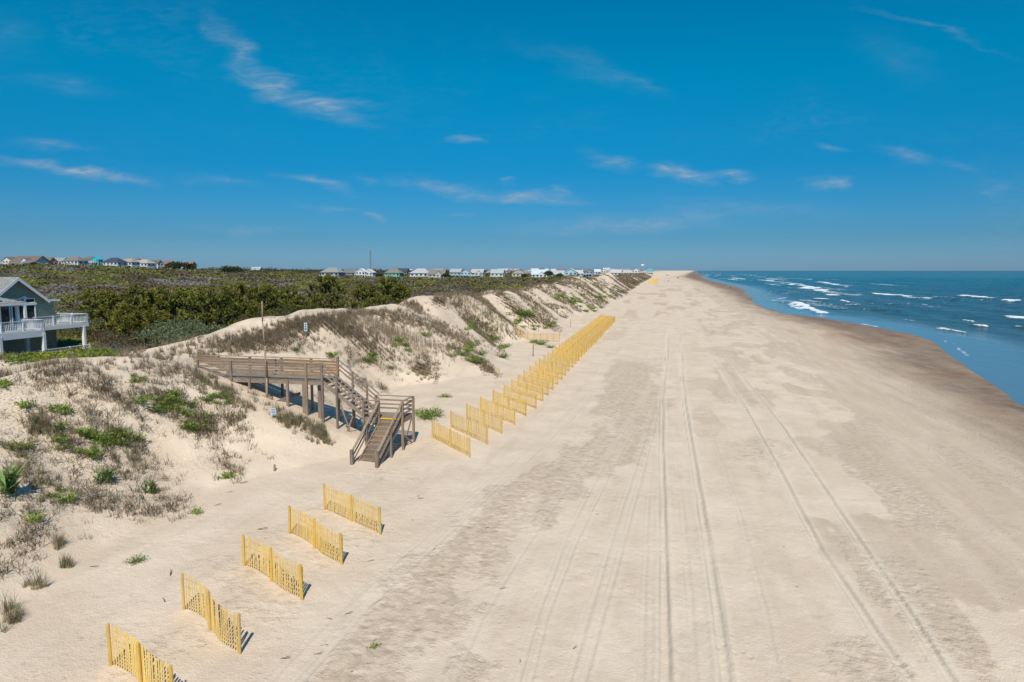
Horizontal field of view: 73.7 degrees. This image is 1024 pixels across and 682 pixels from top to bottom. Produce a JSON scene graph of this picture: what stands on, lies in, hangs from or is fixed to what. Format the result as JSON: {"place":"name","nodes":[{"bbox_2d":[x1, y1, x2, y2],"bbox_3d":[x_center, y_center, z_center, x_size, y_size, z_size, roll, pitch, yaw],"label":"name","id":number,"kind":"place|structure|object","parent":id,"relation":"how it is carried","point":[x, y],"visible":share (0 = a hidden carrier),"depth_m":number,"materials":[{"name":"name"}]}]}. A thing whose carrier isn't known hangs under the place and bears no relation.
{"place":"outdoors","nodes":[
{"label":"outdoors","id":0,"kind":"place"},
{"bbox_2d":[0,271,1023,681],"bbox_3d":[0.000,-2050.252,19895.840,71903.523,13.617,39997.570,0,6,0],"label":"beach ground","id":1,"kind":"structure","parent":0,"point":[688,477],"depth_m":30.26,"materials":[{"name":"sand"}]},
{"bbox_2d":[0,257,15,265],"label":"beach house","id":2,"kind":"structure","parent":1,"relation":"on","point":[6,260],"depth_m":648.61,"materials":[{"name":"paint"}]},
{"bbox_2d":[0,462,25,494],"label":"dune plant","id":3,"kind":"object","parent":1,"relation":"on","point":[8,479],"visible":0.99,"depth_m":26.64,"materials":[{"name":"green plant"}]},
{"bbox_2d":[1,438,32,449],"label":"dune plant","id":4,"kind":"object","parent":1,"relation":"on","point":[12,445],"visible":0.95,"depth_m":29.41,"materials":[{"name":"green plant"}]},
{"bbox_2d":[13,398,35,408],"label":"dune plant","id":5,"kind":"object","parent":1,"relation":"on","point":[22,403],"visible":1,"depth_m":31.76,"materials":[{"name":"green plant"}]},
{"bbox_2d":[8,256,52,264],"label":"beach house","id":6,"kind":"structure","parent":1,"relation":"on","point":[39,259],"depth_m":547.05,"materials":[{"name":"paint"}]},
{"bbox_2d":[19,510,45,522],"bbox_3d":[-18.255,6.680,26.012,1.286,0.384,0.792,4,7,35],"label":"dune plant","id":7,"kind":"object","parent":1,"relation":"on","point":[35,518],"visible":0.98,"depth_m":26.01,"materials":[{"name":"green plant"}]},
{"bbox_2d":[0,277,90,353],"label":"beach house","id":8,"kind":"structure","parent":1,"relation":"on","point":[28,318],"depth_m":74.30,"materials":[{"name":"grey"}]},
{"bbox_2d":[1,306,10,325],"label":"window","id":9,"kind":"structure","parent":8,"relation":"in","point":[5,310],"depth_m":73.14,"materials":[{"name":"white paint"}]},
{"bbox_2d":[11,305,24,324],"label":"window","id":10,"kind":"structure","parent":8,"relation":"in","point":[21,308],"depth_m":74.28,"materials":[{"name":"white paint"}]},
{"bbox_2d":[26,305,36,322],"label":"window","id":11,"kind":"structure","parent":8,"relation":"in","point":[31,309],"depth_m":76.13,"materials":[{"name":"white paint"}]},
{"bbox_2d":[43,403,63,412],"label":"dune plant","id":12,"kind":"object","parent":1,"relation":"on","point":[56,409],"visible":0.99,"depth_m":32.32,"materials":[{"name":"green plant"}]},
{"bbox_2d":[47,433,71,443],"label":"dune plant","id":13,"kind":"object","parent":1,"relation":"on","point":[61,439],"visible":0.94,"depth_m":31.01,"materials":[{"name":"green plant"}]},
{"bbox_2d":[0,347,120,365],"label":"ground cover","id":14,"kind":"object","parent":1,"relation":"on","point":[29,357],"visible":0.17,"depth_m":43.56,"materials":[{"name":"green plant"}]},
{"bbox_2d":[55,491,81,503],"bbox_3d":[-18.245,6.440,28.134,0.782,0.356,1.438,0,6,-1],"label":"dune plant","id":15,"kind":"object","parent":1,"relation":"on","point":[68,498],"visible":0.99,"depth_m":28.07,"materials":[{"name":"green plant"}]},
{"bbox_2d":[55,307,90,331],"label":"shrub","id":16,"kind":"object","parent":1,"relation":"on","point":[74,311],"visible":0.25,"depth_m":91.76,"materials":[{"name":"green plant"}]},
{"bbox_2d":[61,256,88,265],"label":"beach house","id":17,"kind":"structure","parent":1,"relation":"on","point":[74,260],"depth_m":599.60,"materials":[{"name":"paint"}]},
{"bbox_2d":[60,317,105,335],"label":"shrub","id":18,"kind":"object","parent":1,"relation":"on","point":[89,329],"visible":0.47,"depth_m":88.01,"materials":[{"name":"green plant"}]},
{"bbox_2d":[76,288,106,320],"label":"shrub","id":19,"kind":"object","parent":1,"relation":"on","point":[91,308],"visible":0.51,"depth_m":102.34,"materials":[{"name":"green plant"}]},
{"bbox_2d":[79,447,104,458],"bbox_3d":[-19.355,5.124,31.459,1.554,0.435,0.844,3,7,25],"label":"dune plant","id":20,"kind":"object","parent":1,"relation":"on","point":[93,454],"visible":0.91,"depth_m":31.31,"materials":[{"name":"green plant"}]},
{"bbox_2d":[89,257,102,265],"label":"beach house","id":21,"kind":"structure","parent":1,"relation":"on","point":[96,260],"depth_m":720.70,"materials":[{"name":"paint"}]},
{"bbox_2d":[88,429,114,439],"bbox_3d":[-19.641,4.493,32.502,1.111,0.382,1.267,6,8,44],"label":"dune plant","id":22,"kind":"object","parent":1,"relation":"on","point":[103,434],"visible":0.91,"depth_m":32.54,"materials":[{"name":"green plant"}]},
{"bbox_2d":[92,465,114,482],"bbox_3d":[-18.142,6.007,30.380,1.047,0.875,1.027,-3,7,-25],"label":"dune plant","id":23,"kind":"object","parent":1,"relation":"on","point":[106,474],"visible":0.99,"depth_m":30.35,"materials":[{"name":"green plant"}]},
{"bbox_2d":[86,329,122,346],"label":"shrub","id":24,"kind":"object","parent":1,"relation":"on","point":[94,338],"visible":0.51,"depth_m":79.56,"materials":[{"name":"green plant"}]},
{"bbox_2d":[89,290,127,328],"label":"bush","id":25,"kind":"object","parent":1,"relation":"on","point":[109,304],"visible":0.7,"depth_m":95.46,"materials":[{"name":"green plant"}]},
{"bbox_2d":[102,258,126,266],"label":"beach house","id":26,"kind":"structure","parent":1,"relation":"on","point":[117,262],"depth_m":639.57,"materials":[{"name":"paint"}]},
{"bbox_2d":[92,332,141,347],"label":"shrub","id":27,"kind":"object","parent":1,"relation":"on","point":[118,337],"visible":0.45,"depth_m":74.56,"materials":[{"name":"green plant"}]},
{"bbox_2d":[105,301,143,334],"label":"pine tree","id":28,"kind":"object","parent":1,"relation":"on","point":[123,316],"visible":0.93,"depth_m":87.46,"materials":[{"name":"green plant"}]},
{"bbox_2d":[124,258,139,267],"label":"beach house","id":29,"kind":"structure","parent":1,"relation":"on","point":[131,262],"depth_m":657.07,"materials":[{"name":"paint"}]},
{"bbox_2d":[109,330,157,349],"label":"shrub","id":30,"kind":"object","parent":1,"relation":"on","point":[132,340],"visible":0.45,"depth_m":65.66,"materials":[{"name":"green plant"}]},
{"bbox_2d":[123,553,148,565],"bbox_3d":[-13.519,7.878,24.545,0.712,0.251,0.812,2,6,18],"label":"dune plant","id":31,"kind":"object","parent":1,"relation":"on","point":[138,560],"visible":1,"depth_m":24.61,"materials":[{"name":"green plant"}]},
{"bbox_2d":[123,395,153,403],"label":"dune plant","id":32,"kind":"object","parent":1,"relation":"on","point":[144,400],"visible":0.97,"depth_m":35.51,"materials":[{"name":"green plant"}]},
{"bbox_2d":[118,282,160,327],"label":"bush","id":33,"kind":"object","parent":1,"relation":"on","point":[132,289],"visible":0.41,"depth_m":93.01,"materials":[{"name":"green plant"}]},
{"bbox_2d":[106,623,174,681],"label":"sand fence","id":34,"kind":"object","parent":1,"relation":"on","point":[137,652],"visible":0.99,"depth_m":17.85,"materials":[{"name":"wood"}]},
{"bbox_2d":[139,259,155,267],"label":"beach house","id":35,"kind":"structure","parent":1,"relation":"on","point":[147,262],"depth_m":680.41,"materials":[{"name":"paint"}]},
{"bbox_2d":[139,480,157,494],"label":"dune plant","id":36,"kind":"object","parent":1,"relation":"on","point":[152,489],"visible":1,"depth_m":30.77,"materials":[{"name":"green plant"}]},
{"bbox_2d":[132,288,175,331],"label":"bush","id":37,"kind":"object","parent":1,"relation":"on","point":[149,298],"visible":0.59,"depth_m":89.23,"materials":[{"name":"green plant"}]},
{"bbox_2d":[131,324,179,344],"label":"shrub","id":38,"kind":"object","parent":1,"relation":"on","point":[145,334],"visible":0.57,"depth_m":65.22,"materials":[{"name":"green plant"}]},
{"bbox_2d":[150,260,162,268],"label":"beach house","id":39,"kind":"structure","parent":1,"relation":"on","point":[158,263],"depth_m":747.90,"materials":[{"name":"paint"}]},
{"bbox_2d":[152,284,177,309],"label":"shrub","id":40,"kind":"object","parent":1,"relation":"on","point":[160,289],"visible":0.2,"depth_m":107.04,"materials":[{"name":"green plant"}]},
{"bbox_2d":[145,320,190,330],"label":"shrub","id":41,"kind":"object","parent":1,"relation":"on","point":[158,324],"visible":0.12,"depth_m":78.06,"materials":[{"name":"green plant"}]},
{"bbox_2d":[163,261,180,269],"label":"tree","id":42,"kind":"object","parent":1,"relation":"on","point":[176,265],"visible":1,"depth_m":466.06,"materials":[{"name":"green plant"}]},
{"bbox_2d":[149,290,198,330],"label":"bush","id":43,"kind":"object","parent":1,"relation":"on","point":[171,298],"visible":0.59,"depth_m":84.50,"materials":[{"name":"green plant"}]},
{"bbox_2d":[146,329,205,347],"bbox_3d":[-30.648,0.728,63.017,4.107,3.538,5.687,5,8,43],"label":"shrub","id":44,"kind":"object","parent":1,"relation":"on","point":[171,335],"visible":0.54,"depth_m":62.32,"materials":[{"name":"green plant"}]},
{"bbox_2d":[158,318,204,333],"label":"shrub","id":45,"kind":"object","parent":1,"relation":"on","point":[182,323],"visible":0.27,"depth_m":74.09,"materials":[{"name":"green plant"}]},
{"bbox_2d":[165,285,208,319],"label":"bush","id":46,"kind":"object","parent":1,"relation":"on","point":[180,289],"visible":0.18,"depth_m":91.48,"materials":[{"name":"green plant"}]},
{"bbox_2d":[168,322,221,338],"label":"shrub","id":47,"kind":"object","parent":1,"relation":"on","point":[189,329],"visible":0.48,"depth_m":65.77,"materials":[{"name":"green plant"}]},
{"bbox_2d":[176,287,224,328],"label":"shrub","id":48,"kind":"object","parent":1,"relation":"on","point":[199,299],"visible":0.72,"depth_m":83.68,"materials":[{"name":"green plant"}]},
{"bbox_2d":[180,572,240,654],"bbox_3d":[-9.017,8.212,20.437,3.441,1.729,0.276,5,8,41],"label":"sand fence","id":49,"kind":"object","parent":1,"relation":"on","point":[212,621],"visible":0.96,"depth_m":20.31,"materials":[{"name":"wood"}]},
{"bbox_2d":[201,290,241,329],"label":"bush","id":50,"kind":"object","parent":1,"relation":"on","point":[226,307],"visible":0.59,"depth_m":85.92,"materials":[{"name":"green plant"}]},
{"bbox_2d":[216,469,239,478],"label":"dune plant","id":51,"kind":"object","parent":1,"relation":"on","point":[230,475],"visible":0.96,"depth_m":33.97,"materials":[{"name":"green plant"}]},
{"bbox_2d":[221,265,236,272],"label":"tree","id":52,"kind":"object","parent":1,"relation":"on","point":[226,269],"visible":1,"depth_m":516.32,"materials":[{"name":"green plant"}]},
{"bbox_2d":[212,284,251,321],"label":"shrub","id":53,"kind":"object","parent":1,"relation":"on","point":[226,289],"visible":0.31,"depth_m":98.07,"materials":[{"name":"green plant"}]},
{"bbox_2d":[231,281,260,315],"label":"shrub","id":54,"kind":"object","parent":1,"relation":"on","point":[242,288],"visible":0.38,"depth_m":111.39,"materials":[{"name":"green plant"}]},
{"bbox_2d":[244,285,278,317],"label":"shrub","id":55,"kind":"object","parent":1,"relation":"on","point":[259,294],"visible":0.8,"depth_m":107.60,"materials":[{"name":"green plant"}]},
{"bbox_2d":[261,301,267,397],"bbox_3d":[-15.175,0.740,41.900,0.220,6.387,0.120,0,6,0],"label":"wooden pole","id":56,"kind":"object","parent":1,"relation":"on","point":[264,352],"visible":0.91,"depth_m":41.87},
{"bbox_2d":[248,308,290,318],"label":"shrub","id":57,"kind":"object","parent":1,"relation":"on","point":[277,313],"visible":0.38,"depth_m":91.02,"materials":[{"name":"green plant"}]},
{"bbox_2d":[242,534,302,600],"bbox_3d":[-8.290,7.901,23.616,3.603,1.684,0.216,5,8,38],"label":"sand fence","id":58,"kind":"object","parent":1,"relation":"on","point":[271,557],"visible":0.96,"depth_m":23.54,"materials":[{"name":"wood"}]},
{"bbox_2d":[259,283,290,316],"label":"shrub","id":59,"kind":"object","parent":1,"relation":"on","point":[274,290],"visible":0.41,"depth_m":111.68,"materials":[{"name":"green plant"}]},
{"bbox_2d":[276,284,298,311],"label":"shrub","id":60,"kind":"object","parent":1,"relation":"on","point":[287,289],"visible":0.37,"depth_m":115.48,"materials":[{"name":"green plant"}]},
{"bbox_2d":[271,302,321,315],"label":"shrub","id":61,"kind":"object","parent":1,"relation":"on","point":[289,307],"visible":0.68,"depth_m":110.68,"materials":[{"name":"green plant"}]},
{"bbox_2d":[292,292,313,311],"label":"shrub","id":62,"kind":"object","parent":1,"relation":"on","point":[299,303],"visible":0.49,"depth_m":111.55,"materials":[{"name":"green plant"}]},
{"bbox_2d":[193,354,414,467],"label":"beach access stairs","id":63,"kind":"structure","parent":1,"relation":"on","point":[388,425],"depth_m":41.95,"materials":[{"name":"brown wood"}]},
{"bbox_2d":[288,505,342,564],"bbox_3d":[-7.623,7.594,26.467,3.823,1.708,0.225,5,8,43],"label":"sand fence","id":64,"kind":"object","parent":1,"relation":"on","point":[316,534],"visible":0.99,"depth_m":26.35,"materials":[{"name":"wood"}]},
{"bbox_2d":[0,263,645,355],"bbox_3d":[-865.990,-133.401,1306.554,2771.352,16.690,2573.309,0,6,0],"label":"coastal scrub","id":65,"kind":"object","parent":1,"relation":"on","point":[66,283],"visible":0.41,"depth_m":287.86,"materials":[{"name":"green plant"}]},
{"bbox_2d":[304,273,345,308],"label":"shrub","id":66,"kind":"object","parent":1,"relation":"on","point":[326,280],"visible":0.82,"depth_m":119.59,"materials":[{"name":"green plant"}]},
{"bbox_2d":[0,272,651,632],"bbox_3d":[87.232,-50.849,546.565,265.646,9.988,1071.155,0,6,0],"label":"dune grass","id":67,"kind":"structure","parent":1,"relation":"on","point":[296,323],"depth_m":40.00,"materials":[{"name":"plant"}]},
{"bbox_2d":[319,267,344,277],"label":"beach house","id":68,"kind":"structure","parent":1,"relation":"on","point":[333,271],"depth_m":609.18,"materials":[{"name":"paint"}]},
{"bbox_2d":[323,483,381,534],"bbox_3d":[-6.870,7.299,29.280,3.862,1.726,0.178,5,8,39],"label":"sand fence","id":69,"kind":"object","parent":1,"relation":"on","point":[352,514],"visible":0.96,"depth_m":29.21,"materials":[{"name":"wood"}]},
{"bbox_2d":[354,268,365,276],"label":"beach house","id":70,"kind":"structure","parent":1,"relation":"on","point":[360,272],"depth_m":645.10,"materials":[{"name":"paint"}]},
{"bbox_2d":[349,282,377,309],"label":"shrub","id":71,"kind":"object","parent":1,"relation":"on","point":[367,301],"visible":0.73,"depth_m":117.52,"materials":[{"name":"green plant"}]},
{"bbox_2d":[361,269,375,276],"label":"beach house","id":72,"kind":"structure","parent":1,"relation":"on","point":[370,273],"depth_m":646.88,"materials":[{"name":"paint"}]},
{"bbox_2d":[370,275,402,305],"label":"shrub","id":73,"kind":"object","parent":1,"relation":"on","point":[387,283],"visible":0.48,"depth_m":118.98,"materials":[{"name":"green plant"}]},
{"bbox_2d":[385,269,403,277],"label":"beach house","id":74,"kind":"structure","parent":1,"relation":"on","point":[397,273],"depth_m":658.16,"materials":[{"name":"paint"}]},
{"bbox_2d":[385,281,413,304],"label":"shrub","id":75,"kind":"object","parent":1,"relation":"on","point":[398,287],"visible":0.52,"depth_m":111.12,"materials":[{"name":"green plant"}]},
{"bbox_2d":[410,268,428,277],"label":"beach house","id":76,"kind":"structure","parent":1,"relation":"on","point":[422,272],"depth_m":662.03,"materials":[{"name":"paint"}]},
{"bbox_2d":[415,407,442,419],"bbox_3d":[-5.921,5.213,48.605,2.137,0.719,2.436,-1,6,-11],"label":"dune plant","id":77,"kind":"object","parent":1,"relation":"on","point":[422,415],"visible":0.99,"depth_m":48.70,"materials":[{"name":"green plant"}]},
{"bbox_2d":[427,269,447,277],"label":"beach house","id":78,"kind":"structure","parent":1,"relation":"on","point":[435,273],"depth_m":638.05,"materials":[{"name":"paint"}]},
{"bbox_2d":[432,420,470,457],"bbox_3d":[-3.744,6.067,41.663,0.165,1.749,4.540,-4,7,-35],"label":"sand fence","id":79,"kind":"object","parent":1,"relation":"on","point":[453,441],"visible":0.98,"depth_m":41.50,"materials":[{"name":"wood"}]},
{"bbox_2d":[449,269,462,276],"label":"beach house","id":80,"kind":"structure","parent":1,"relation":"on","point":[455,272],"depth_m":679.73,"materials":[{"name":"paint"}]},
{"bbox_2d":[461,269,470,276],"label":"beach house","id":81,"kind":"structure","parent":1,"relation":"on","point":[466,273],"depth_m":679.28,"materials":[{"name":"paint"}]},
{"bbox_2d":[450,410,487,444],"bbox_3d":[-2.827,5.763,44.703,0.160,1.780,4.537,-4,7,-35],"label":"sand fence","id":82,"kind":"object","parent":1,"relation":"on","point":[463,427],"visible":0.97,"depth_m":44.67,"materials":[{"name":"wood"}]},
{"bbox_2d":[470,269,485,276],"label":"beach house","id":83,"kind":"structure","parent":1,"relation":"on","point":[478,272],"depth_m":679.95,"materials":[{"name":"paint"}]},
{"bbox_2d":[466,403,502,433],"bbox_3d":[-1.956,5.517,47.540,0.144,1.710,4.547,-4,7,-36],"label":"sand fence","id":84,"kind":"object","parent":1,"relation":"on","point":[488,420],"visible":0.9,"depth_m":47.28,"materials":[{"name":"wood"}]},
{"bbox_2d":[480,396,515,424],"bbox_3d":[-1.071,5.234,50.313,0.167,1.718,4.554,-4,7,-36],"label":"sand fence","id":85,"kind":"object","parent":1,"relation":"on","point":[494,409],"visible":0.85,"depth_m":50.24,"materials":[{"name":"wood"}]},
{"bbox_2d":[490,269,505,277],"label":"beach house","id":86,"kind":"structure","parent":1,"relation":"on","point":[497,273],"depth_m":653.11,"materials":[{"name":"paint"}]},
{"bbox_2d":[493,389,526,416],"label":"sand fence","id":87,"kind":"object","parent":1,"relation":"on","point":[509,404],"visible":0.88,"depth_m":52.86,"materials":[{"name":"wood"}]},
{"bbox_2d":[504,384,536,408],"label":"sand fence","id":88,"kind":"object","parent":1,"relation":"on","point":[507,388],"visible":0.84,"depth_m":55.78,"materials":[{"name":"wood"}]},
{"bbox_2d":[511,379,543,401],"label":"sand fence","id":89,"kind":"object","parent":1,"relation":"on","point":[524,386],"visible":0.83,"depth_m":58.64,"materials":[{"name":"wood"}]},
{"bbox_2d":[518,374,548,395],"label":"sand fence","id":90,"kind":"object","parent":1,"relation":"on","point":[529,381],"visible":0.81,"depth_m":61.46,"materials":[{"name":"wood"}]},
{"bbox_2d":[515,327,559,341],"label":"sand fence","id":91,"kind":"object","parent":1,"relation":"on","point":[527,336],"visible":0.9,"depth_m":102.22,"materials":[{"name":"wood"}]},
{"bbox_2d":[524,371,553,389],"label":"sand fence","id":92,"kind":"object","parent":1,"relation":"on","point":[532,375],"visible":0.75,"depth_m":64.07,"materials":[{"name":"wood"}]},
{"bbox_2d":[531,269,548,277],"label":"beach house","id":93,"kind":"structure","parent":1,"relation":"on","point":[535,273],"depth_m":659.13,"materials":[{"name":"paint"}]},
{"bbox_2d":[529,365,558,384],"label":"sand fence","id":94,"kind":"object","parent":1,"relation":"on","point":[546,374],"visible":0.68,"depth_m":67.05,"materials":[{"name":"wood"}]},
{"bbox_2d":[535,361,562,379],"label":"sand fence","id":95,"kind":"object","parent":1,"relation":"on","point":[548,370],"visible":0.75,"depth_m":70.23,"materials":[{"name":"wood"}]},
{"bbox_2d":[539,358,565,375],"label":"sand fence","id":96,"kind":"object","parent":1,"relation":"on","point":[544,362],"visible":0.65,"depth_m":72.92,"materials":[{"name":"wood"}]},
{"bbox_2d":[545,356,569,370],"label":"sand fence","id":97,"kind":"object","parent":1,"relation":"on","point":[566,362],"visible":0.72,"depth_m":75.37,"materials":[{"name":"wood"}]},
{"bbox_2d":[548,352,572,367],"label":"sand fence","id":98,"kind":"object","parent":1,"relation":"on","point":[569,358],"visible":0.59,"depth_m":78.39,"materials":[{"name":"wood"}]},
{"bbox_2d":[552,349,576,363],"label":"sand fence","id":99,"kind":"object","parent":1,"relation":"on","point":[564,354],"visible":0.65,"depth_m":81.49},
{"bbox_2d":[555,346,579,359],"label":"sand fence","id":100,"kind":"object","parent":1,"relation":"on","point":[569,351],"visible":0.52,"depth_m":84.30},
{"bbox_2d":[559,344,581,356],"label":"sand fence","id":101,"kind":"object","parent":1,"relation":"on","point":[570,348],"visible":0.42,"depth_m":87.39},
{"bbox_2d":[564,268,577,275],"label":"beach house","id":102,"kind":"structure","parent":1,"relation":"on","point":[570,271],"depth_m":622.62,"materials":[{"name":"paint"}]},
{"bbox_2d":[562,341,584,354],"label":"sand fence","id":103,"kind":"object","parent":1,"relation":"on","point":[576,346],"visible":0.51,"depth_m":89.89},
{"bbox_2d":[565,339,586,351],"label":"sand fence","id":104,"kind":"object","parent":1,"relation":"on","point":[580,344],"visible":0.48,"depth_m":92.80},
{"bbox_2d":[568,338,589,349],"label":"sand fence","id":105,"kind":"object","parent":1,"relation":"on","point":[587,343],"visible":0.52,"depth_m":95.32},
{"bbox_2d":[571,336,591,347],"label":"sand fence","id":106,"kind":"object","parent":1,"relation":"on","point":[581,339],"visible":0.49,"depth_m":98.91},
{"bbox_2d":[583,268,593,276],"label":"beach house","id":107,"kind":"structure","parent":1,"relation":"on","point":[588,272],"depth_m":715.53,"materials":[{"name":"paint"}]},
{"bbox_2d":[0,0,1023,270],"label":"sky","id":108,"kind":"structure","parent":0,"point":[660,135],"materials":[{"name":"blue"}]},
{"bbox_2d":[696,271,1023,406],"bbox_3d":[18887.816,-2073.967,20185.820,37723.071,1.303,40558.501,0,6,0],"label":"sea water","id":109,"kind":"structure","parent":0,"point":[973,321],"depth_m":247.25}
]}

